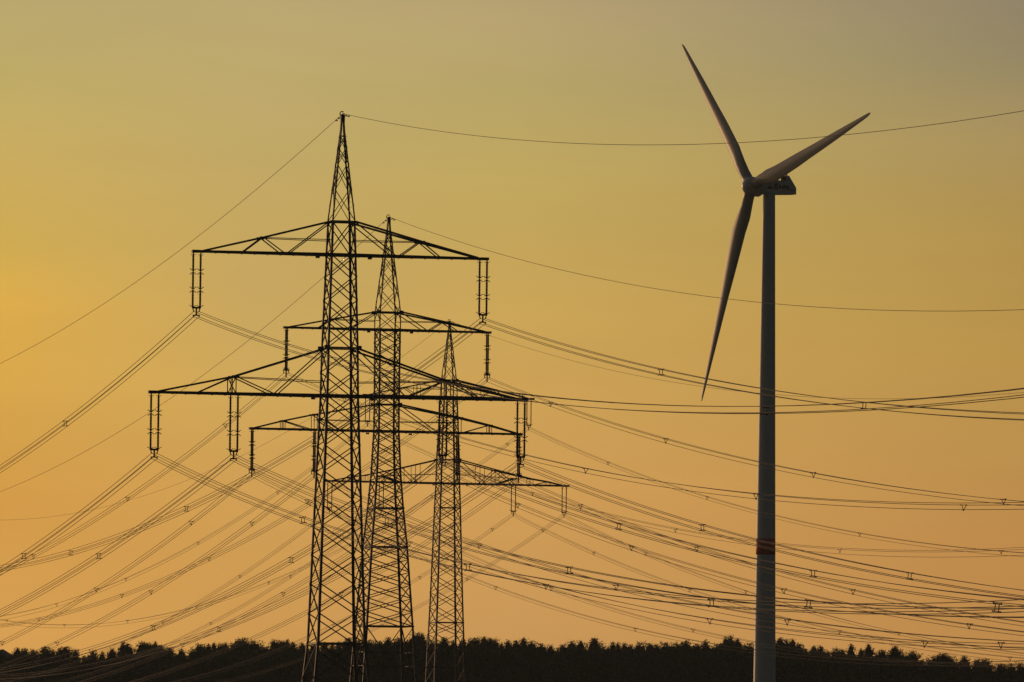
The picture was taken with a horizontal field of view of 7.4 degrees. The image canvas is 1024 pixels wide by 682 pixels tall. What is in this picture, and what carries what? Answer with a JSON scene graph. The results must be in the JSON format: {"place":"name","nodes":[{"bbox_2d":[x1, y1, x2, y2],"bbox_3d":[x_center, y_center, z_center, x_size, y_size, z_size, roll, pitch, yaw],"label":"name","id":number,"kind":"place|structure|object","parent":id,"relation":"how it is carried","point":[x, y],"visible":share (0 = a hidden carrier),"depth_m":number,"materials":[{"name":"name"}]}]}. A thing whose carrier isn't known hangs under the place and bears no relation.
{"place":"outdoors","nodes":[
{"label":"outdoors","id":0,"kind":"place"},
{"bbox_2d":[0,0,1023,669],"label":"sky","id":1,"kind":"structure","parent":0,"point":[129,129],"materials":[{"name":"orange"}]},
{"bbox_3d":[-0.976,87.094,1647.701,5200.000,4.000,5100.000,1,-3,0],"label":"ground","id":2,"kind":"structure","parent":0,"visible":0},
{"bbox_2d":[8,647,29,661],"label":"pine tree","id":3,"kind":"object","parent":2,"relation":"on","point":[18,652],"visible":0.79,"depth_m":1746.32,"materials":[{"name":"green plant"}]},
{"bbox_2d":[27,661,58,681],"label":"pine tree","id":4,"kind":"object","parent":2,"relation":"on","point":[49,678],"visible":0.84,"depth_m":1729.90,"materials":[{"name":"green plant"}]},
{"bbox_2d":[29,646,63,668],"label":"pine tree","id":5,"kind":"object","parent":2,"relation":"on","point":[44,653],"visible":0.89,"depth_m":1741.07,"materials":[{"name":"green plant"}]},
{"bbox_2d":[55,646,80,662],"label":"pine tree","id":6,"kind":"object","parent":2,"relation":"on","point":[65,650],"visible":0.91,"depth_m":1743.71,"materials":[{"name":"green plant"}]},
{"bbox_2d":[70,648,83,668],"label":"pine tree","id":7,"kind":"object","parent":2,"relation":"on","point":[75,659],"visible":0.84,"depth_m":1744.16,"materials":[{"name":"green plant"}]},
{"bbox_2d":[74,656,96,681],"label":"pine tree","id":8,"kind":"object","parent":2,"relation":"on","point":[84,663],"visible":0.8,"depth_m":1733.32,"materials":[{"name":"green plant"}]},
{"bbox_2d":[79,658,102,681],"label":"pine tree","id":9,"kind":"object","parent":2,"relation":"on","point":[90,676],"visible":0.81,"depth_m":1732.00,"materials":[{"name":"green plant"}]},
{"bbox_2d":[83,649,103,663],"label":"pine tree","id":10,"kind":"object","parent":2,"relation":"on","point":[98,658],"visible":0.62,"depth_m":1747.95,"materials":[{"name":"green plant"}]},
{"bbox_2d":[96,655,122,681],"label":"pine tree","id":11,"kind":"object","parent":2,"relation":"on","point":[109,672],"visible":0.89,"depth_m":1731.38,"materials":[{"name":"green plant"}]},
{"bbox_2d":[100,648,118,661],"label":"pine tree","id":12,"kind":"object","parent":2,"relation":"on","point":[112,652],"visible":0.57,"depth_m":1748.26,"materials":[{"name":"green plant"}]},
{"bbox_2d":[114,644,135,661],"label":"pine tree","id":13,"kind":"object","parent":2,"relation":"on","point":[128,648],"visible":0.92,"depth_m":1742.11,"materials":[{"name":"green plant"}]},
{"bbox_2d":[134,640,160,654],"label":"pine tree","id":14,"kind":"object","parent":2,"relation":"on","point":[142,646],"visible":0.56,"depth_m":1749.87,"materials":[{"name":"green plant"}]},
{"bbox_2d":[149,641,167,659],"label":"pine tree","id":15,"kind":"object","parent":2,"relation":"on","point":[155,645],"visible":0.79,"depth_m":1748.34,"materials":[{"name":"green plant"}]},
{"bbox_2d":[160,653,179,674],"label":"pine tree","id":16,"kind":"object","parent":2,"relation":"on","point":[171,657],"visible":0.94,"depth_m":1737.58,"materials":[{"name":"green plant"}]},
{"bbox_2d":[166,654,202,681],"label":"pine tree","id":17,"kind":"object","parent":2,"relation":"on","point":[185,673],"visible":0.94,"depth_m":1730.10,"materials":[{"name":"green plant"}]},
{"bbox_2d":[188,642,204,657],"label":"pine tree","id":18,"kind":"object","parent":2,"relation":"on","point":[198,647],"visible":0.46,"depth_m":1749.01,"materials":[{"name":"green plant"}]},
{"bbox_2d":[202,641,222,669],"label":"pine tree","id":19,"kind":"object","parent":2,"relation":"on","point":[213,649],"visible":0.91,"depth_m":1740.24,"materials":[{"name":"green plant"}]},
{"bbox_2d":[218,642,232,654],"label":"pine tree","id":20,"kind":"object","parent":2,"relation":"on","point":[225,646],"visible":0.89,"depth_m":1748.22,"materials":[{"name":"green plant"}]},
{"bbox_2d":[239,640,267,658],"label":"pine tree","id":21,"kind":"object","parent":2,"relation":"on","point":[253,644],"visible":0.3,"depth_m":1751.15,"materials":[{"name":"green plant"}]},
{"bbox_2d":[253,639,283,655],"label":"pine tree","id":22,"kind":"object","parent":2,"relation":"on","point":[274,645],"visible":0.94,"depth_m":1746.47,"materials":[{"name":"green plant"}]},
{"bbox_2d":[260,647,283,681],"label":"pine tree","id":23,"kind":"object","parent":2,"relation":"on","point":[272,661],"visible":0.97,"depth_m":1735.67,"materials":[{"name":"green plant"}]},
{"bbox_2d":[280,639,294,651],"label":"pine tree","id":24,"kind":"object","parent":2,"relation":"on","point":[286,643],"visible":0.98,"depth_m":1747.41,"materials":[{"name":"green plant"}]},
{"bbox_2d":[278,650,318,681],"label":"pine tree","id":25,"kind":"object","parent":2,"relation":"on","point":[300,664],"visible":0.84,"depth_m":1734.58,"materials":[{"name":"green plant"}]},
{"bbox_2d":[296,655,320,681],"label":"pine tree","id":26,"kind":"object","parent":2,"relation":"on","point":[308,678],"visible":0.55,"depth_m":1734.71,"materials":[{"name":"green plant"}]},
{"bbox_2d":[306,653,326,681],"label":"pine tree","id":27,"kind":"object","parent":2,"relation":"on","point":[318,672],"visible":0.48,"depth_m":1735.33,"materials":[{"name":"green plant"}]},
{"bbox_2d":[147,111,527,681],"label":"power pylon","id":28,"kind":"object","parent":2,"relation":"on","point":[328,347],"visible":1,"depth_m":627.60,"materials":[{"name":"metal"}]},
{"bbox_2d":[0,111,1021,363],"bbox_3d":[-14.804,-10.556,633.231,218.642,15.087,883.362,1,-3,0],"label":"earth wire","id":29,"kind":"object","parent":28,"relation":"attached to","point":[538,141],"visible":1,"depth_m":569.58,"materials":[{"name":"metal"}]},
{"bbox_2d":[0,453,1023,614],"bbox_3d":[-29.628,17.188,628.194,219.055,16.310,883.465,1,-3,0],"label":"conductor bundle","id":30,"kind":"object","parent":28,"relation":"hanging from","point":[714,599],"visible":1,"depth_m":494.26,"materials":[{"name":"metal"}]},
{"bbox_2d":[0,311,1023,472],"bbox_3d":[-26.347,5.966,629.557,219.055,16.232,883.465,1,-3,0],"label":"conductor bundle","id":31,"kind":"object","parent":28,"relation":"hanging from","point":[522,394],"visible":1,"depth_m":521.33,"materials":[{"name":"metal"}]},
{"bbox_2d":[0,455,1023,617],"bbox_3d":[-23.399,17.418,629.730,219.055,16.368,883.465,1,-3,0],"label":"conductor bundle","id":32,"kind":"object","parent":28,"relation":"hanging from","point":[567,567],"visible":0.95,"depth_m":541.72,"materials":[{"name":"metal"}]},
{"bbox_2d":[0,460,1023,678],"bbox_3d":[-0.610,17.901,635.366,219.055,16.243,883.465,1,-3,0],"label":"conductor bundle","id":33,"kind":"object","parent":28,"relation":"hanging from","point":[702,530],"visible":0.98,"depth_m":615.31,"materials":[{"name":"metal"}]},
{"bbox_2d":[0,318,1023,570],"bbox_3d":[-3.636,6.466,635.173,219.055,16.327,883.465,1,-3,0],"label":"conductor bundle","id":34,"kind":"object","parent":28,"relation":"hanging from","point":[542,344],"visible":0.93,"depth_m":613.30,"materials":[{"name":"metal"}]},
{"bbox_2d":[2,459,1022,672],"bbox_3d":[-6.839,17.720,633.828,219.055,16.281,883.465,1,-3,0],"label":"conductor bundle","id":35,"kind":"object","parent":28,"relation":"hanging from","point":[812,576],"visible":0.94,"depth_m":593.71,"materials":[{"name":"metal"}]},
{"bbox_2d":[337,636,357,650],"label":"pine tree","id":36,"kind":"object","parent":2,"relation":"on","point":[345,647],"visible":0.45,"depth_m":1747.11,"materials":[{"name":"green plant"}]},
{"bbox_2d":[335,651,368,681],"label":"pine tree","id":37,"kind":"object","parent":2,"relation":"on","point":[345,674],"visible":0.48,"depth_m":1731.04,"materials":[{"name":"green plant"}]},
{"bbox_2d":[346,647,372,681],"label":"pine tree","id":38,"kind":"object","parent":2,"relation":"on","point":[361,670],"visible":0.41,"depth_m":1731.02,"materials":[{"name":"green plant"}]},
{"bbox_2d":[356,639,382,650],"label":"pine tree","id":39,"kind":"object","parent":2,"relation":"on","point":[371,644],"visible":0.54,"depth_m":1745.23,"materials":[{"name":"green plant"}]},
{"bbox_2d":[248,214,522,681],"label":"power pylon","id":40,"kind":"object","parent":2,"relation":"on","point":[394,405],"visible":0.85,"depth_m":780.17,"materials":[{"name":"metal"}]},
{"bbox_2d":[0,473,1023,649],"bbox_3d":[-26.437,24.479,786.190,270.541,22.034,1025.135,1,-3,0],"label":"conductor bundle","id":41,"kind":"object","parent":40,"relation":"hanging from","point":[923,641],"visible":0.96,"depth_m":663.24,"materials":[{"name":"metal"}]},
{"bbox_2d":[0,373,1023,574],"bbox_3d":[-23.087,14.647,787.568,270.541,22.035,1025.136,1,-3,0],"label":"conductor bundle","id":42,"kind":"object","parent":40,"relation":"hanging from","point":[757,494],"visible":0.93,"depth_m":679.83,"materials":[{"name":"metal"}]},
{"bbox_2d":[0,474,1023,669],"bbox_3d":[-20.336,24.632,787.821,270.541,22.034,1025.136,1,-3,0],"label":"conductor bundle","id":43,"kind":"object","parent":40,"relation":"hanging from","point":[370,500],"visible":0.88,"depth_m":693.39,"materials":[{"name":"metal"}]},
{"bbox_2d":[0,217,1023,491],"bbox_3d":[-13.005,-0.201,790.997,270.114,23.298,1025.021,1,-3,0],"label":"earth wire","id":44,"kind":"object","parent":40,"relation":"attached to","point":[484,249],"visible":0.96,"depth_m":731.20,"materials":[{"name":"metal"}]},
{"bbox_2d":[1,378,1023,626],"bbox_3d":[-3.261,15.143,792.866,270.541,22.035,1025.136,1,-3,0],"label":"conductor bundle","id":45,"kind":"object","parent":40,"relation":"hanging from","point":[567,412],"visible":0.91,"depth_m":752.40,"materials":[{"name":"metal"}]},
{"bbox_2d":[78,477,1023,681],"bbox_3d":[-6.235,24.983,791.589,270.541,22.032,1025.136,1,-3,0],"label":"conductor bundle","id":46,"kind":"object","parent":40,"relation":"hanging from","point":[516,503],"visible":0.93,"depth_m":732.25,"materials":[{"name":"metal"}]},
{"bbox_2d":[130,478,1023,681],"bbox_3d":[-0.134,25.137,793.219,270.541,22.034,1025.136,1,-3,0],"label":"conductor bundle","id":47,"kind":"object","parent":40,"relation":"hanging from","point":[852,593],"visible":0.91,"depth_m":756.03,"materials":[{"name":"metal"}]},
{"bbox_2d":[377,637,395,649],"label":"pine tree","id":48,"kind":"object","parent":2,"relation":"on","point":[386,643],"visible":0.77,"depth_m":1746.32,"materials":[{"name":"green plant"}]},
{"bbox_2d":[379,636,417,656],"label":"pine tree","id":49,"kind":"object","parent":2,"relation":"on","point":[396,642],"visible":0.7,"depth_m":1745.85,"materials":[{"name":"green plant"}]},
{"bbox_2d":[393,643,415,681],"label":"pine tree","id":50,"kind":"object","parent":2,"relation":"on","point":[405,660],"visible":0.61,"depth_m":1732.47,"materials":[{"name":"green plant"}]},
{"bbox_2d":[408,632,429,648],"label":"pine tree","id":51,"kind":"object","parent":2,"relation":"on","point":[418,638],"visible":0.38,"depth_m":1749.39,"materials":[{"name":"green plant"}]},
{"bbox_2d":[405,644,440,681],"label":"pine tree","id":52,"kind":"object","parent":2,"relation":"on","point":[421,658],"visible":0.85,"depth_m":1730.91,"materials":[{"name":"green plant"}]},
{"bbox_2d":[428,646,440,681],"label":"pine tree","id":53,"kind":"object","parent":2,"relation":"on","point":[430,654],"visible":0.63,"depth_m":1737.48,"materials":[{"name":"green plant"}]},
{"bbox_2d":[326,319,569,681],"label":"power pylon","id":54,"kind":"object","parent":2,"relation":"on","point":[440,507],"visible":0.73,"depth_m":1164.49,"materials":[{"name":"metal"}]},
{"bbox_2d":[0,515,1022,681],"bbox_3d":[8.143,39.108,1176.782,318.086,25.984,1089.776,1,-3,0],"label":"conductor bundle","id":55,"kind":"object","parent":54,"relation":"hanging from","point":[645,555],"visible":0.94,"depth_m":1136.33,"materials":[{"name":"metal"}]},
{"bbox_2d":[3,424,1020,619],"bbox_3d":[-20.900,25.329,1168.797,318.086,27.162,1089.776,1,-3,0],"label":"conductor bundle","id":56,"kind":"object","parent":54,"relation":"hanging from","point":[541,498],"visible":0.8,"depth_m":1072.28,"materials":[{"name":"metal"}]},
{"bbox_2d":[0,427,1023,627],"bbox_3d":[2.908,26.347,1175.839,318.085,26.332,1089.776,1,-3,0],"label":"conductor bundle","id":57,"kind":"object","parent":54,"relation":"hanging from","point":[589,457],"visible":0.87,"depth_m":1135.79,"materials":[{"name":"metal"}]},
{"bbox_2d":[7,510,1023,681],"bbox_3d":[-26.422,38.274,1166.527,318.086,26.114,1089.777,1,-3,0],"label":"conductor bundle","id":58,"kind":"object","parent":54,"relation":"hanging from","point":[547,607],"visible":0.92,"depth_m":1042.62,"materials":[{"name":"metal"}]},
{"bbox_2d":[16,321,1023,519],"bbox_3d":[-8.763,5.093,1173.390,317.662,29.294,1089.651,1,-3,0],"label":"earth wire","id":59,"kind":"object","parent":54,"relation":"attached to","point":[567,359],"visible":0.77,"depth_m":1098.54,"materials":[{"name":"metal"}]},
{"bbox_2d":[57,512,1021,681],"bbox_3d":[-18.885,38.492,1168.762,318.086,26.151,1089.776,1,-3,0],"label":"conductor bundle","id":60,"kind":"object","parent":54,"relation":"hanging from","point":[561,594],"visible":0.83,"depth_m":1063.34,"materials":[{"name":"metal"}]},
{"bbox_2d":[174,514,1023,681],"bbox_3d":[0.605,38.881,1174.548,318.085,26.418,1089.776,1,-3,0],"label":"conductor bundle","id":61,"kind":"object","parent":54,"relation":"hanging from","point":[492,528],"visible":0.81,"depth_m":1120.85,"materials":[{"name":"metal"}]},
{"bbox_2d":[436,647,463,681],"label":"pine tree","id":62,"kind":"object","parent":2,"relation":"on","point":[447,666],"visible":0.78,"depth_m":1731.21,"materials":[{"name":"black plant"}]},
{"bbox_2d":[459,636,480,650],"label":"pine tree","id":63,"kind":"object","parent":2,"relation":"on","point":[473,641],"visible":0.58,"depth_m":1751.06,"materials":[{"name":"black plant"}]},
{"bbox_2d":[457,645,485,681],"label":"pine tree","id":64,"kind":"object","parent":2,"relation":"on","point":[470,654],"visible":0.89,"depth_m":1733.33,"materials":[{"name":"black plant"}]},
{"bbox_2d":[472,636,494,658],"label":"pine tree","id":65,"kind":"object","parent":2,"relation":"on","point":[483,644],"visible":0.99,"depth_m":1743.41,"materials":[{"name":"black plant"}]},
{"bbox_2d":[0,648,1023,681],"bbox_3d":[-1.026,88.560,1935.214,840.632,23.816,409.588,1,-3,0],"label":"forest","id":66,"kind":"object","parent":2,"relation":"on","point":[346,652],"visible":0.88,"depth_m":1738.25,"materials":[{"name":"plant"}]},
{"bbox_2d":[506,643,538,681],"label":"pine tree","id":67,"kind":"object","parent":2,"relation":"on","point":[525,675],"visible":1,"depth_m":1730.94,"materials":[{"name":"black plant"}]},
{"bbox_2d":[512,637,539,654],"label":"pine tree","id":68,"kind":"object","parent":2,"relation":"on","point":[523,639],"visible":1,"depth_m":1743.62,"materials":[{"name":"black plant"}]},
{"bbox_2d":[529,641,554,654],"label":"pine tree","id":69,"kind":"object","parent":2,"relation":"on","point":[540,647],"visible":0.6,"depth_m":1748.90,"materials":[{"name":"black plant"}]},
{"bbox_2d":[549,650,567,681],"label":"pine tree","id":70,"kind":"object","parent":2,"relation":"on","point":[555,659],"visible":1,"depth_m":1735.31,"materials":[{"name":"black plant"}]},
{"bbox_2d":[550,644,569,668],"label":"pine tree","id":71,"kind":"object","parent":2,"relation":"on","point":[562,649],"visible":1,"depth_m":1741.17,"materials":[{"name":"black plant"}]},
{"bbox_2d":[556,639,584,654],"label":"pine tree","id":72,"kind":"object","parent":2,"relation":"on","point":[570,646],"visible":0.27,"depth_m":1754.19,"materials":[{"name":"black plant"}]},
{"bbox_2d":[559,645,592,681],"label":"pine tree","id":73,"kind":"object","parent":2,"relation":"on","point":[575,652],"visible":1,"depth_m":1732.31,"materials":[{"name":"black plant"}]},
{"bbox_2d":[581,638,610,655],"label":"pine tree","id":74,"kind":"object","parent":2,"relation":"on","point":[594,642],"visible":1,"depth_m":1741.50,"materials":[{"name":"black plant"}]},
{"bbox_2d":[590,646,606,681],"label":"pine tree","id":75,"kind":"object","parent":2,"relation":"on","point":[595,653],"visible":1,"depth_m":1735.52,"materials":[{"name":"black plant"}]},
{"bbox_2d":[631,640,647,653],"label":"pine tree","id":76,"kind":"object","parent":2,"relation":"on","point":[638,645],"visible":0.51,"depth_m":1754.45,"materials":[{"name":"black plant"}]},
{"bbox_2d":[636,642,662,673],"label":"pine tree","id":77,"kind":"object","parent":2,"relation":"on","point":[650,649],"visible":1,"depth_m":1741.36,"materials":[{"name":"black plant"}]},
{"bbox_2d":[654,641,679,664],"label":"pine tree","id":78,"kind":"object","parent":2,"relation":"on","point":[664,649],"visible":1,"depth_m":1741.11,"materials":[{"name":"black plant"}]},
{"bbox_2d":[674,640,706,658],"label":"pine tree","id":79,"kind":"object","parent":2,"relation":"on","point":[686,646],"visible":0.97,"depth_m":1745.15,"materials":[{"name":"black plant"}]},
{"bbox_2d":[696,646,734,681],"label":"pine tree","id":80,"kind":"object","parent":2,"relation":"on","point":[713,664],"visible":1,"depth_m":1732.22,"materials":[{"name":"black plant"}]},
{"bbox_2d":[721,635,734,653],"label":"pine tree","id":81,"kind":"object","parent":2,"relation":"on","point":[728,644],"visible":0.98,"depth_m":1745.39,"materials":[{"name":"black plant"}]},
{"bbox_2d":[719,638,752,664],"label":"pine tree","id":82,"kind":"object","parent":2,"relation":"on","point":[737,645],"visible":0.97,"depth_m":1740.92,"materials":[{"name":"black plant"}]},
{"bbox_2d":[730,652,750,681],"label":"pine tree","id":83,"kind":"object","parent":2,"relation":"on","point":[741,659],"visible":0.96,"depth_m":1732.89,"materials":[{"name":"black plant"}]},
{"bbox_2d":[738,657,753,681],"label":"pine tree","id":84,"kind":"object","parent":2,"relation":"on","point":[749,674],"visible":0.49,"depth_m":1730.11,"materials":[{"name":"black plant"}]},
{"bbox_2d":[682,44,870,681],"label":"wind turbine","id":85,"kind":"object","parent":2,"relation":"on","point":[768,184],"visible":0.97,"depth_m":1500.33,"materials":[{"name":"grey paint"}]},
{"bbox_2d":[783,638,811,657],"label":"pine tree","id":86,"kind":"object","parent":2,"relation":"on","point":[792,644],"visible":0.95,"depth_m":1742.42,"materials":[{"name":"black plant"}]},
{"bbox_2d":[807,646,827,660],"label":"pine tree","id":87,"kind":"object","parent":2,"relation":"on","point":[814,652],"visible":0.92,"depth_m":1745.19,"materials":[{"name":"black plant"}]},
{"bbox_2d":[822,647,846,663],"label":"pine tree","id":88,"kind":"object","parent":2,"relation":"on","point":[838,654],"visible":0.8,"depth_m":1746.18,"materials":[{"name":"black plant"}]},
{"bbox_2d":[845,644,858,658],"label":"pine tree","id":89,"kind":"object","parent":2,"relation":"on","point":[850,651],"visible":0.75,"depth_m":1748.45,"materials":[{"name":"black plant"}]},
{"bbox_2d":[844,653,866,681],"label":"pine tree","id":90,"kind":"object","parent":2,"relation":"on","point":[853,667],"visible":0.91,"depth_m":1732.41,"materials":[{"name":"black plant"}]},
{"bbox_2d":[860,643,878,662],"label":"pine tree","id":91,"kind":"object","parent":2,"relation":"on","point":[868,651],"visible":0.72,"depth_m":1750.15,"materials":[{"name":"black plant"}]},
{"bbox_2d":[869,649,892,662],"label":"pine tree","id":92,"kind":"object","parent":2,"relation":"on","point":[881,653],"visible":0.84,"depth_m":1750.07,"materials":[{"name":"black plant"}]},
{"bbox_2d":[886,646,903,657],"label":"pine tree","id":93,"kind":"object","parent":2,"relation":"on","point":[893,651],"visible":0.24,"depth_m":1755.28,"materials":[{"name":"black plant"}]},
{"bbox_2d":[886,649,913,681],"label":"pine tree","id":94,"kind":"object","parent":2,"relation":"on","point":[900,670],"visible":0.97,"depth_m":1733.32,"materials":[{"name":"black plant"}]},
{"bbox_2d":[904,650,923,667],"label":"pine tree","id":95,"kind":"object","parent":2,"relation":"on","point":[912,655],"visible":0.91,"depth_m":1747.10,"materials":[{"name":"black plant"}]},
{"bbox_2d":[906,659,925,681],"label":"pine tree","id":96,"kind":"object","parent":2,"relation":"on","point":[915,674],"visible":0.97,"depth_m":1734.68,"materials":[{"name":"black plant"}]},
{"bbox_2d":[917,655,944,670],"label":"pine tree","id":97,"kind":"object","parent":2,"relation":"on","point":[932,660],"visible":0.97,"depth_m":1744.26,"materials":[{"name":"black plant"}]},
{"bbox_2d":[927,659,956,681],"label":"pine tree","id":98,"kind":"object","parent":2,"relation":"on","point":[940,674],"visible":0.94,"depth_m":1731.41,"materials":[{"name":"black plant"}]},
{"bbox_2d":[927,653,956,666],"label":"pine tree","id":99,"kind":"object","parent":2,"relation":"on","point":[945,657],"visible":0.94,"depth_m":1744.93,"materials":[{"name":"black plant"}]},
{"bbox_2d":[954,655,972,671],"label":"pine tree","id":100,"kind":"object","parent":2,"relation":"on","point":[962,665],"visible":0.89,"depth_m":1748.12,"materials":[{"name":"black plant"}]},
{"bbox_2d":[961,668,973,681],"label":"pine tree","id":101,"kind":"object","parent":2,"relation":"on","point":[967,672],"visible":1,"depth_m":1736.61,"materials":[{"name":"black plant"}]},
{"bbox_2d":[980,666,998,681],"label":"pine tree","id":102,"kind":"object","parent":2,"relation":"on","point":[988,671],"visible":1,"depth_m":1735.50,"materials":[{"name":"black plant"}]},
{"bbox_2d":[973,659,1007,675],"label":"pine tree","id":103,"kind":"object","parent":2,"relation":"on","point":[990,663],"visible":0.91,"depth_m":1740.22,"materials":[{"name":"black plant"}]},
{"bbox_2d":[1000,663,1023,678],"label":"pine tree","id":104,"kind":"object","parent":2,"relation":"on","point":[1019,672],"visible":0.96,"depth_m":1739.57,"materials":[{"name":"black plant"}]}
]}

